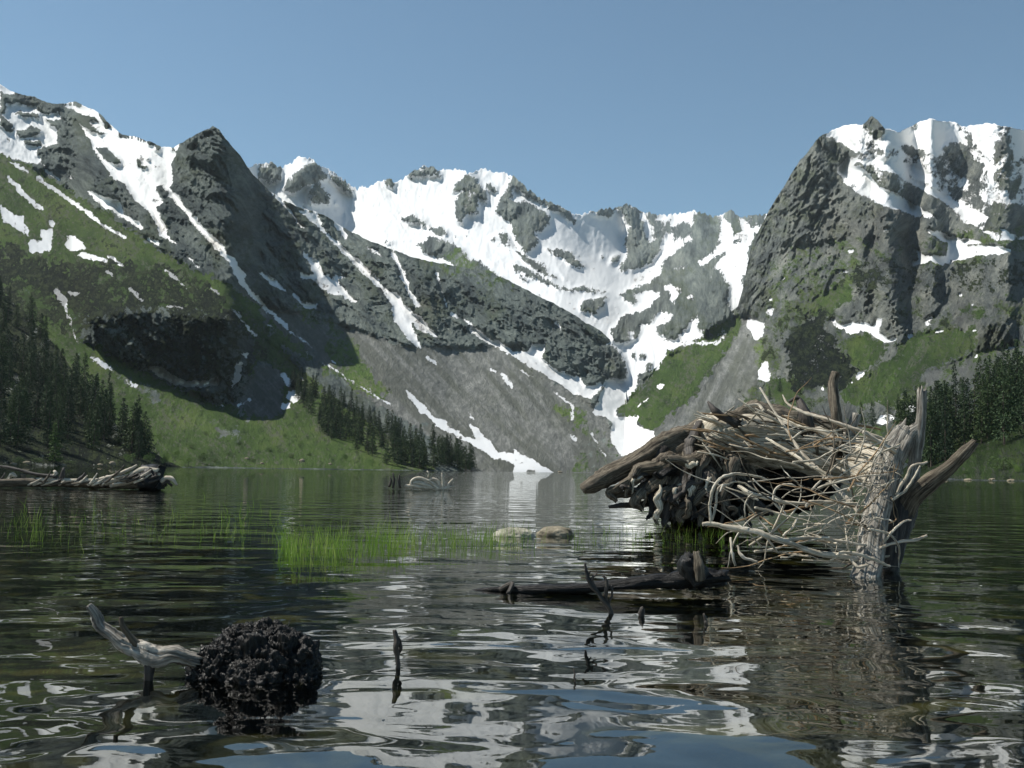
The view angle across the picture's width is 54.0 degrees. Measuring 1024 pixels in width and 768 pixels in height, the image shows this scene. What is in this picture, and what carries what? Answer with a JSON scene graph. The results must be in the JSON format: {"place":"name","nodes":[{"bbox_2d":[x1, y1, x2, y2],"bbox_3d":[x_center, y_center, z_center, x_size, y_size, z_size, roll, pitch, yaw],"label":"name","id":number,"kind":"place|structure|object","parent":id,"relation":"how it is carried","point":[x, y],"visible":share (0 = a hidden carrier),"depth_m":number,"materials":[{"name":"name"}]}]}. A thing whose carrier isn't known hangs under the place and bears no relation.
{"place":"outdoors","nodes":[
{"label":"outdoors","id":0,"kind":"place"},
{"bbox_2d":[0,292,179,466],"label":"forest hill","id":1,"kind":"structure","parent":0,"point":[80,453],"depth_m":377.61,"materials":[{"name":"plant"}]},
{"bbox_2d":[0,294,8,332],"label":"conifer tree","id":2,"kind":"object","parent":1,"relation":"on","point":[4,317],"visible":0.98,"depth_m":558.95,"materials":[{"name":"green plant"}]},
{"bbox_2d":[0,355,10,412],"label":"conifer tree","id":3,"kind":"object","parent":1,"relation":"on","point":[3,389],"visible":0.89,"depth_m":384.87,"materials":[{"name":"green plant"}]},
{"bbox_2d":[2,286,12,321],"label":"conifer tree","id":4,"kind":"object","parent":1,"relation":"on","point":[9,319],"visible":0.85,"depth_m":591.78,"materials":[{"name":"green plant"}]},
{"bbox_2d":[0,398,16,446],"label":"conifer tree","id":5,"kind":"object","parent":1,"relation":"on","point":[4,423],"visible":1,"depth_m":320.26,"materials":[{"name":"green plant"}]},
{"bbox_2d":[4,381,19,446],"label":"conifer tree","id":6,"kind":"object","parent":1,"relation":"on","point":[14,419],"visible":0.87,"depth_m":328.43,"materials":[{"name":"green plant"}]},
{"bbox_2d":[10,304,23,327],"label":"conifer tree","id":7,"kind":"object","parent":1,"relation":"on","point":[16,320],"visible":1,"depth_m":588.15,"materials":[{"name":"green plant"}]},
{"bbox_2d":[13,336,21,364],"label":"conifer tree","id":8,"kind":"object","parent":1,"relation":"on","point":[17,347],"visible":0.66,"depth_m":499.92,"materials":[{"name":"green plant"}]},
{"bbox_2d":[2,392,35,446],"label":"conifer tree","id":9,"kind":"object","parent":1,"relation":"on","point":[22,422],"visible":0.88,"depth_m":330.55,"materials":[{"name":"green plant"}]},
{"bbox_2d":[13,371,29,413],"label":"conifer tree","id":10,"kind":"object","parent":1,"relation":"on","point":[22,373],"visible":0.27,"depth_m":391.99,"materials":[{"name":"green plant"}]},
{"bbox_2d":[13,334,30,371],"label":"conifer tree","id":11,"kind":"object","parent":1,"relation":"on","point":[22,359],"visible":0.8,"depth_m":488.94,"materials":[{"name":"green plant"}]},
{"bbox_2d":[15,387,36,434],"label":"conifer tree","id":12,"kind":"object","parent":1,"relation":"on","point":[26,406],"visible":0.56,"depth_m":352.69,"materials":[{"name":"green plant"}]},
{"bbox_2d":[22,373,35,413],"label":"conifer tree","id":13,"kind":"object","parent":1,"relation":"on","point":[28,385],"visible":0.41,"depth_m":397.59,"materials":[{"name":"green plant"}]},
{"bbox_2d":[19,341,41,376],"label":"conifer tree","id":14,"kind":"object","parent":1,"relation":"on","point":[30,348],"visible":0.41,"depth_m":481.70,"materials":[{"name":"green plant"}]},
{"bbox_2d":[24,297,38,331],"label":"conifer tree","id":15,"kind":"object","parent":1,"relation":"on","point":[31,317],"visible":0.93,"depth_m":595.97,"materials":[{"name":"green plant"}]},
{"bbox_2d":[27,381,44,421],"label":"conifer tree","id":16,"kind":"object","parent":1,"relation":"on","point":[37,404],"visible":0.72,"depth_m":388.86,"materials":[{"name":"green plant"}]},
{"bbox_2d":[34,373,53,426],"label":"conifer tree","id":17,"kind":"object","parent":1,"relation":"on","point":[43,403],"visible":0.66,"depth_m":382.40,"materials":[{"name":"green plant"}]},
{"bbox_2d":[39,332,49,371],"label":"conifer tree","id":18,"kind":"object","parent":1,"relation":"on","point":[45,341],"visible":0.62,"depth_m":504.47,"materials":[{"name":"green plant"}]},
{"bbox_2d":[38,386,55,447],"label":"conifer tree","id":19,"kind":"object","parent":1,"relation":"on","point":[48,422],"visible":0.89,"depth_m":346.99,"materials":[{"name":"green plant"}]},
{"bbox_2d":[46,422,64,462],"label":"conifer tree","id":20,"kind":"object","parent":1,"relation":"on","point":[55,450],"visible":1,"depth_m":324.77,"materials":[{"name":"green plant"}]},
{"bbox_2d":[46,382,64,435],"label":"conifer tree","id":21,"kind":"object","parent":1,"relation":"on","point":[56,403],"visible":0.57,"depth_m":373.00,"materials":[{"name":"green plant"}]},
{"bbox_2d":[49,357,61,400],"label":"conifer tree","id":22,"kind":"object","parent":1,"relation":"on","point":[56,365],"visible":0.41,"depth_m":441.37,"materials":[{"name":"green plant"}]},
{"bbox_2d":[43,401,74,449],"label":"conifer tree","id":23,"kind":"object","parent":1,"relation":"on","point":[59,414],"visible":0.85,"depth_m":348.49,"materials":[{"name":"green plant"}]},
{"bbox_2d":[57,348,67,381],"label":"conifer tree","id":24,"kind":"object","parent":1,"relation":"on","point":[63,359],"visible":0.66,"depth_m":501.36,"materials":[{"name":"green plant"}]},
{"bbox_2d":[60,363,73,404],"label":"conifer tree","id":25,"kind":"object","parent":1,"relation":"on","point":[62,378],"visible":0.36,"depth_m":451.36,"materials":[{"name":"green plant"}]},
{"bbox_2d":[57,388,78,438],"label":"conifer tree","id":26,"kind":"object","parent":1,"relation":"on","point":[68,411],"visible":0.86,"depth_m":378.07,"materials":[{"name":"green plant"}]},
{"bbox_2d":[65,364,81,400],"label":"conifer tree","id":27,"kind":"object","parent":1,"relation":"on","point":[71,379],"visible":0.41,"depth_m":459.28,"materials":[{"name":"green plant"}]},
{"bbox_2d":[69,365,85,410],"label":"conifer tree","id":28,"kind":"object","parent":1,"relation":"on","point":[76,382],"visible":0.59,"depth_m":444.37,"materials":[{"name":"green plant"}]},
{"bbox_2d":[74,375,86,415],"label":"conifer tree","id":29,"kind":"object","parent":1,"relation":"on","point":[79,407],"visible":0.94,"depth_m":434.36,"materials":[{"name":"green plant"}]},
{"bbox_2d":[80,352,89,389],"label":"conifer tree","id":30,"kind":"object","parent":1,"relation":"on","point":[85,372],"visible":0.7,"depth_m":493.95,"materials":[{"name":"green plant"}]},
{"bbox_2d":[80,383,91,435],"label":"conifer tree","id":31,"kind":"object","parent":1,"relation":"on","point":[87,401],"visible":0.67,"depth_m":398.30,"materials":[{"name":"green plant"}]},
{"bbox_2d":[81,404,96,440],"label":"conifer tree","id":32,"kind":"object","parent":1,"relation":"on","point":[88,427],"visible":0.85,"depth_m":386.34,"materials":[{"name":"green plant"}]},
{"bbox_2d":[86,393,102,449],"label":"conifer tree","id":33,"kind":"object","parent":1,"relation":"on","point":[94,438],"visible":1,"depth_m":372.75,"materials":[{"name":"green plant"}]},
{"bbox_2d":[82,375,106,421],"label":"conifer tree","id":34,"kind":"object","parent":1,"relation":"on","point":[93,391],"visible":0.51,"depth_m":431.73,"materials":[{"name":"green plant"}]},
{"bbox_2d":[90,395,109,435],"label":"conifer tree","id":35,"kind":"object","parent":1,"relation":"on","point":[100,407],"visible":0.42,"depth_m":403.48,"materials":[{"name":"green plant"}]},
{"bbox_2d":[98,389,111,439],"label":"conifer tree","id":36,"kind":"object","parent":1,"relation":"on","point":[106,430],"visible":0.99,"depth_m":399.73,"materials":[{"name":"green plant"}]},
{"bbox_2d":[103,372,113,414],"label":"conifer tree","id":37,"kind":"object","parent":1,"relation":"on","point":[110,384],"visible":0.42,"depth_m":447.43,"materials":[{"name":"green plant"}]},
{"bbox_2d":[103,386,116,435],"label":"conifer tree","id":38,"kind":"object","parent":1,"relation":"on","point":[112,419],"visible":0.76,"depth_m":406.44,"materials":[{"name":"green plant"}]},
{"bbox_2d":[110,404,131,444],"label":"conifer tree","id":39,"kind":"object","parent":1,"relation":"on","point":[120,434],"visible":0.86,"depth_m":401.38,"materials":[{"name":"green plant"}]},
{"bbox_2d":[119,402,144,452],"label":"conifer tree","id":40,"kind":"object","parent":1,"relation":"on","point":[127,439],"visible":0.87,"depth_m":392.93,"materials":[{"name":"green plant"}]},
{"bbox_2d":[132,425,145,458],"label":"conifer tree","id":41,"kind":"object","parent":1,"relation":"on","point":[137,450],"visible":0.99,"depth_m":384.16,"materials":[{"name":"green plant"}]},
{"bbox_2d":[128,408,151,453],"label":"conifer tree","id":42,"kind":"object","parent":1,"relation":"on","point":[143,433],"visible":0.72,"depth_m":393.49,"materials":[{"name":"green plant"}]},
{"bbox_2d":[140,411,155,448],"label":"conifer tree","id":43,"kind":"object","parent":1,"relation":"on","point":[145,414],"visible":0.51,"depth_m":408.22,"materials":[{"name":"green plant"}]},
{"bbox_2d":[139,420,159,456],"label":"conifer tree","id":44,"kind":"object","parent":1,"relation":"on","point":[148,449],"visible":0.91,"depth_m":395.50,"materials":[{"name":"green plant"}]},
{"bbox_2d":[0,84,626,472],"bbox_3d":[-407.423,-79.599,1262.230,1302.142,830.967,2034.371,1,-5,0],"label":"mountain","id":45,"kind":"structure","parent":0,"point":[191,289],"depth_m":1049.28,"materials":[{"name":"stone"}]},
{"bbox_2d":[317,407,336,434],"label":"conifer tree","id":46,"kind":"object","parent":45,"relation":"on","point":[326,423],"visible":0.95,"depth_m":667.12,"materials":[{"name":"green plant"}]},
{"bbox_2d":[333,408,341,433],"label":"conifer tree","id":47,"kind":"object","parent":45,"relation":"on","point":[336,421],"visible":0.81,"depth_m":682.49,"materials":[{"name":"green plant"}]},
{"bbox_2d":[336,416,345,438],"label":"conifer tree","id":48,"kind":"object","parent":45,"relation":"on","point":[341,430],"visible":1,"depth_m":664.59,"materials":[{"name":"green plant"}]},
{"bbox_2d":[339,412,353,437],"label":"conifer tree","id":49,"kind":"object","parent":45,"relation":"on","point":[347,424],"visible":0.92,"depth_m":673.27,"materials":[{"name":"green plant"}]},
{"bbox_2d":[368,432,377,455],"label":"conifer tree","id":50,"kind":"object","parent":45,"relation":"on","point":[372,449],"visible":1,"depth_m":627.11,"materials":[{"name":"green plant"}]},
{"bbox_2d":[389,431,399,460],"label":"conifer tree","id":51,"kind":"object","parent":45,"relation":"on","point":[393,441],"visible":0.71,"depth_m":621.01,"materials":[{"name":"green plant"}]},
{"bbox_2d":[391,438,403,465],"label":"conifer tree","id":52,"kind":"object","parent":45,"relation":"on","point":[397,452],"visible":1,"depth_m":606.09,"materials":[{"name":"green plant"}]},
{"bbox_2d":[402,434,409,462],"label":"conifer tree","id":53,"kind":"object","parent":45,"relation":"on","point":[405,456],"visible":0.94,"depth_m":628.10,"materials":[{"name":"green plant"}]},
{"bbox_2d":[411,440,430,467],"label":"conifer tree","id":54,"kind":"object","parent":45,"relation":"on","point":[421,455],"visible":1,"depth_m":618.67,"materials":[{"name":"green plant"}]},
{"bbox_2d":[430,444,439,467],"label":"conifer tree","id":55,"kind":"object","parent":45,"relation":"on","point":[434,463],"visible":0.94,"depth_m":631.13,"materials":[{"name":"green plant"}]},
{"bbox_2d":[435,436,445,464],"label":"conifer tree","id":56,"kind":"object","parent":45,"relation":"on","point":[439,451],"visible":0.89,"depth_m":637.99,"materials":[{"name":"green plant"}]},
{"bbox_2d":[461,445,472,469],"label":"conifer tree","id":57,"kind":"object","parent":45,"relation":"on","point":[466,463],"visible":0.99,"depth_m":659.36,"materials":[{"name":"green plant"}]},
{"bbox_2d":[464,444,476,468],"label":"conifer tree","id":58,"kind":"object","parent":45,"relation":"on","point":[470,453],"visible":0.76,"depth_m":667.85,"materials":[{"name":"green plant"}]},
{"bbox_2d":[248,156,766,401],"bbox_3d":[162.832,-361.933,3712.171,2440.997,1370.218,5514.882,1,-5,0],"label":"snowy ridge","id":59,"kind":"structure","parent":0,"point":[646,294],"depth_m":3136.89,"materials":[{"name":"snow"}]},
{"bbox_2d":[0,540,1023,767],"bbox_3d":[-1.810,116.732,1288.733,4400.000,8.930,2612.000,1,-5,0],"label":"lake bed","id":60,"kind":"object","parent":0,"point":[520,699],"visible":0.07,"depth_m":3.44,"materials":[{"name":"liquid"}]},
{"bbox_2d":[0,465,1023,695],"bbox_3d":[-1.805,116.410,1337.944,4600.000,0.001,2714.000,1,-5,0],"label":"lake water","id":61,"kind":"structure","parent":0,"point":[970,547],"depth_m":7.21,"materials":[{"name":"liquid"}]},
{"bbox_2d":[0,464,177,489],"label":"fallen tree","id":62,"kind":"object","parent":61,"relation":"on","point":[147,477],"visible":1,"depth_m":24.67,"materials":[{"name":"grey wood"}]},
{"bbox_2d":[0,493,294,552],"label":"water grass","id":63,"kind":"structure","parent":61,"relation":"in","point":[146,521],"depth_m":9.71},
{"bbox_2d":[86,603,328,732],"bbox_3d":[-0.871,0.843,2.933,0.683,0.417,0.361,1,-5,0],"label":"sunken stump","id":64,"kind":"object","parent":61,"relation":"in","point":[263,673],"visible":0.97,"depth_m":2.83,"materials":[{"name":"black wood"}]},
{"bbox_2d":[272,510,441,588],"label":"water grass","id":65,"kind":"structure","parent":61,"relation":"in","point":[322,538],"depth_m":7.43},
{"bbox_2d":[388,473,400,487],"bbox_3d":[-3.490,2.868,29.901,0.398,0.462,0.084,1,-5,0],"label":"dead branch","id":66,"kind":"object","parent":61,"relation":"on","point":[393,484],"visible":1,"depth_m":29.87,"materials":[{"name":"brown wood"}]},
{"bbox_2d":[393,629,402,674],"bbox_3d":[-0.348,0.813,3.049,0.032,0.137,0.020,1,-5,0],"label":"twig","id":67,"kind":"object","parent":61,"relation":"in","point":[397,647],"visible":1,"depth_m":3.04,"materials":[{"name":"grey wood"}]},
{"bbox_2d":[405,471,453,489],"bbox_3d":[-2.446,2.882,29.899,1.480,0.610,0.131,1,-5,0],"label":"dead branch","id":68,"kind":"object","parent":61,"relation":"in","point":[419,484],"visible":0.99,"depth_m":29.86,"materials":[{"name":"grey wood"}]},
{"bbox_2d":[380,516,547,554],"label":"water grass","id":69,"kind":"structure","parent":61,"relation":"in","point":[491,534],"depth_m":8.34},
{"bbox_2d":[493,527,535,537],"bbox_3d":[0.023,1.407,9.273,0.420,0.171,0.321,1,-5,0],"label":"rock","id":70,"kind":"object","parent":61,"relation":"in","point":[517,532],"visible":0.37,"depth_m":9.18,"materials":[{"name":"stone"}]},
{"bbox_2d":[536,526,573,535],"bbox_3d":[0.410,1.431,9.501,0.367,0.177,0.293,1,-5,0],"label":"rock","id":71,"kind":"object","parent":61,"relation":"in","point":[557,531],"visible":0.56,"depth_m":9.41,"materials":[{"name":"brown stone"}]},
{"bbox_2d":[584,563,613,618],"bbox_3d":[0.371,0.882,4.287,0.130,0.236,0.029,1,-5,0],"label":"twig","id":72,"kind":"object","parent":61,"relation":"in","point":[605,601],"visible":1,"depth_m":4.28,"materials":[{"name":"grey wood"}]},
{"bbox_2d":[471,551,730,595],"bbox_3d":[0.440,0.942,5.000,1.306,0.247,0.199,1,-5,0],"label":"floating log","id":73,"kind":"object","parent":61,"relation":"on","point":[693,571],"visible":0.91,"depth_m":4.97,"materials":[{"name":"black wood"}]},
{"bbox_2d":[638,606,644,620],"bbox_3d":[0.546,0.967,4.235,0.032,0.064,0.028,1,-5,0],"label":"twig","id":74,"kind":"object","parent":61,"relation":"in","point":[641,613],"visible":1,"depth_m":4.22,"materials":[{"name":"grey wood"}]},
{"bbox_2d":[549,520,758,547],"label":"water grass","id":75,"kind":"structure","parent":61,"relation":"in","point":[647,534],"depth_m":9.32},
{"bbox_2d":[580,371,907,528],"bbox_3d":[2.598,0.816,11.914,3.718,1.880,2.438,1,-5,0],"label":"uprooted tree","id":76,"kind":"object","parent":61,"relation":"in","point":[706,445],"visible":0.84,"depth_m":11.21,"materials":[{"name":"black wood"}]},
{"bbox_2d":[667,377,978,603],"bbox_3d":[1.961,0.666,6.589,2.047,1.394,1.268,1,-5,0],"label":"dead tree","id":77,"kind":"object","parent":61,"relation":"in","point":[889,514],"visible":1,"depth_m":6.39,"materials":[{"name":"wood"}]},
{"bbox_2d":[0,0,1023,217],"label":"sky","id":78,"kind":"structure","parent":0,"point":[710,107],"materials":[{"name":"blue"}]},
{"bbox_2d":[624,116,1023,455],"bbox_3d":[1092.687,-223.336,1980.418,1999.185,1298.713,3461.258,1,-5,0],"label":"mountain","id":79,"kind":"structure","parent":0,"point":[884,265],"depth_m":1455.38,"materials":[{"name":"stone"}]},
{"bbox_2d":[867,401,876,425],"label":"conifer tree","id":80,"kind":"object","parent":79,"relation":"on","point":[872,419],"visible":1,"depth_m":613.63,"materials":[{"name":"green plant"}]},
{"bbox_2d":[902,419,1023,480],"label":"forest hill","id":81,"kind":"structure","parent":0,"point":[975,463],"depth_m":309.01,"materials":[{"name":"plant"}]},
{"bbox_2d":[891,399,910,462],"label":"conifer tree","id":82,"kind":"object","parent":81,"relation":"on","point":[898,415],"visible":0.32,"depth_m":382.57,"materials":[{"name":"green plant"}]},
{"bbox_2d":[901,394,914,455],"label":"conifer tree","id":83,"kind":"object","parent":81,"relation":"on","point":[907,411],"visible":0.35,"depth_m":383.69,"materials":[{"name":"green plant"}]},
{"bbox_2d":[905,396,916,461],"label":"conifer tree","id":84,"kind":"object","parent":81,"relation":"on","point":[913,412],"visible":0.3,"depth_m":366.15,"materials":[{"name":"green plant"}]},
{"bbox_2d":[921,396,938,466],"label":"conifer tree","id":85,"kind":"object","parent":81,"relation":"on","point":[923,458],"visible":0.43,"depth_m":346.74,"materials":[{"name":"green plant"}]},
{"bbox_2d":[922,403,941,466],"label":"conifer tree","id":86,"kind":"object","parent":81,"relation":"on","point":[931,450],"visible":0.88,"depth_m":344.64,"materials":[{"name":"green plant"}]},
{"bbox_2d":[930,380,937,446],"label":"conifer tree","id":87,"kind":"object","parent":81,"relation":"on","point":[934,398],"visible":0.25,"depth_m":374.73,"materials":[{"name":"green plant"}]},
{"bbox_2d":[929,384,939,448],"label":"conifer tree","id":88,"kind":"object","parent":81,"relation":"on","point":[936,393],"visible":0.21,"depth_m":366.96,"materials":[{"name":"green plant"}]},
{"bbox_2d":[933,383,953,460],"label":"conifer tree","id":89,"kind":"object","parent":81,"relation":"on","point":[937,431],"visible":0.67,"depth_m":345.78,"materials":[{"name":"green plant"}]},
{"bbox_2d":[936,386,956,460],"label":"conifer tree","id":90,"kind":"object","parent":81,"relation":"on","point":[945,444],"visible":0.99,"depth_m":339.58,"materials":[{"name":"green plant"}]},
{"bbox_2d":[936,380,961,445],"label":"conifer tree","id":91,"kind":"object","parent":81,"relation":"on","point":[952,413],"visible":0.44,"depth_m":365.50,"materials":[{"name":"green plant"}]},
{"bbox_2d":[948,363,961,430],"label":"conifer tree","id":92,"kind":"object","parent":81,"relation":"on","point":[955,402],"visible":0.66,"depth_m":391.04,"materials":[{"name":"green plant"}]},
{"bbox_2d":[955,377,973,444],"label":"conifer tree","id":93,"kind":"object","parent":81,"relation":"on","point":[963,420],"visible":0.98,"depth_m":359.73,"materials":[{"name":"green plant"}]},
{"bbox_2d":[958,378,977,440],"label":"conifer tree","id":94,"kind":"object","parent":81,"relation":"on","point":[969,395],"visible":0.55,"depth_m":364.05,"materials":[{"name":"green plant"}]},
{"bbox_2d":[957,368,981,434],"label":"conifer tree","id":95,"kind":"object","parent":81,"relation":"on","point":[975,385],"visible":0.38,"depth_m":375.11,"materials":[{"name":"green plant"}]},
{"bbox_2d":[972,356,983,417],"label":"conifer tree","id":96,"kind":"object","parent":81,"relation":"on","point":[980,366],"visible":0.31,"depth_m":396.72,"materials":[{"name":"green plant"}]},
{"bbox_2d":[968,373,992,442],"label":"conifer tree","id":97,"kind":"object","parent":81,"relation":"on","point":[981,430],"visible":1,"depth_m":350.93,"materials":[{"name":"green plant"}]},
{"bbox_2d":[975,365,998,438],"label":"conifer tree","id":98,"kind":"object","parent":81,"relation":"on","point":[989,392],"visible":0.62,"depth_m":355.99,"materials":[{"name":"green plant"}]},
{"bbox_2d":[974,354,1005,433],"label":"conifer tree","id":99,"kind":"object","parent":81,"relation":"on","point":[993,375],"visible":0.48,"depth_m":362.77,"materials":[{"name":"green plant"}]},
{"bbox_2d":[990,359,1016,429],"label":"conifer tree","id":100,"kind":"object","parent":81,"relation":"on","point":[999,374],"visible":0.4,"depth_m":359.85,"materials":[{"name":"green plant"}]},
{"bbox_2d":[985,360,1023,444],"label":"conifer tree","id":101,"kind":"object","parent":81,"relation":"on","point":[1004,417],"visible":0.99,"depth_m":326.89,"materials":[{"name":"green plant"}]},
{"bbox_2d":[995,366,1021,426],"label":"conifer tree","id":102,"kind":"object","parent":81,"relation":"on","point":[1011,379],"visible":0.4,"depth_m":353.67,"materials":[{"name":"green plant"}]},
{"bbox_2d":[1005,347,1022,420],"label":"conifer tree","id":103,"kind":"object","parent":81,"relation":"on","point":[1014,373],"visible":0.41,"depth_m":361.39,"materials":[{"name":"green plant"}]},
{"bbox_2d":[1010,351,1023,428],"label":"conifer tree","id":104,"kind":"object","parent":81,"relation":"on","point":[1021,372],"visible":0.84,"depth_m":341.12,"materials":[{"name":"green plant"}]},
{"bbox_2d":[1012,362,1023,423],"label":"conifer tree","id":105,"kind":"object","parent":81,"relation":"on","point":[1019,381],"visible":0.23,"depth_m":353.30,"materials":[{"name":"green plant"}]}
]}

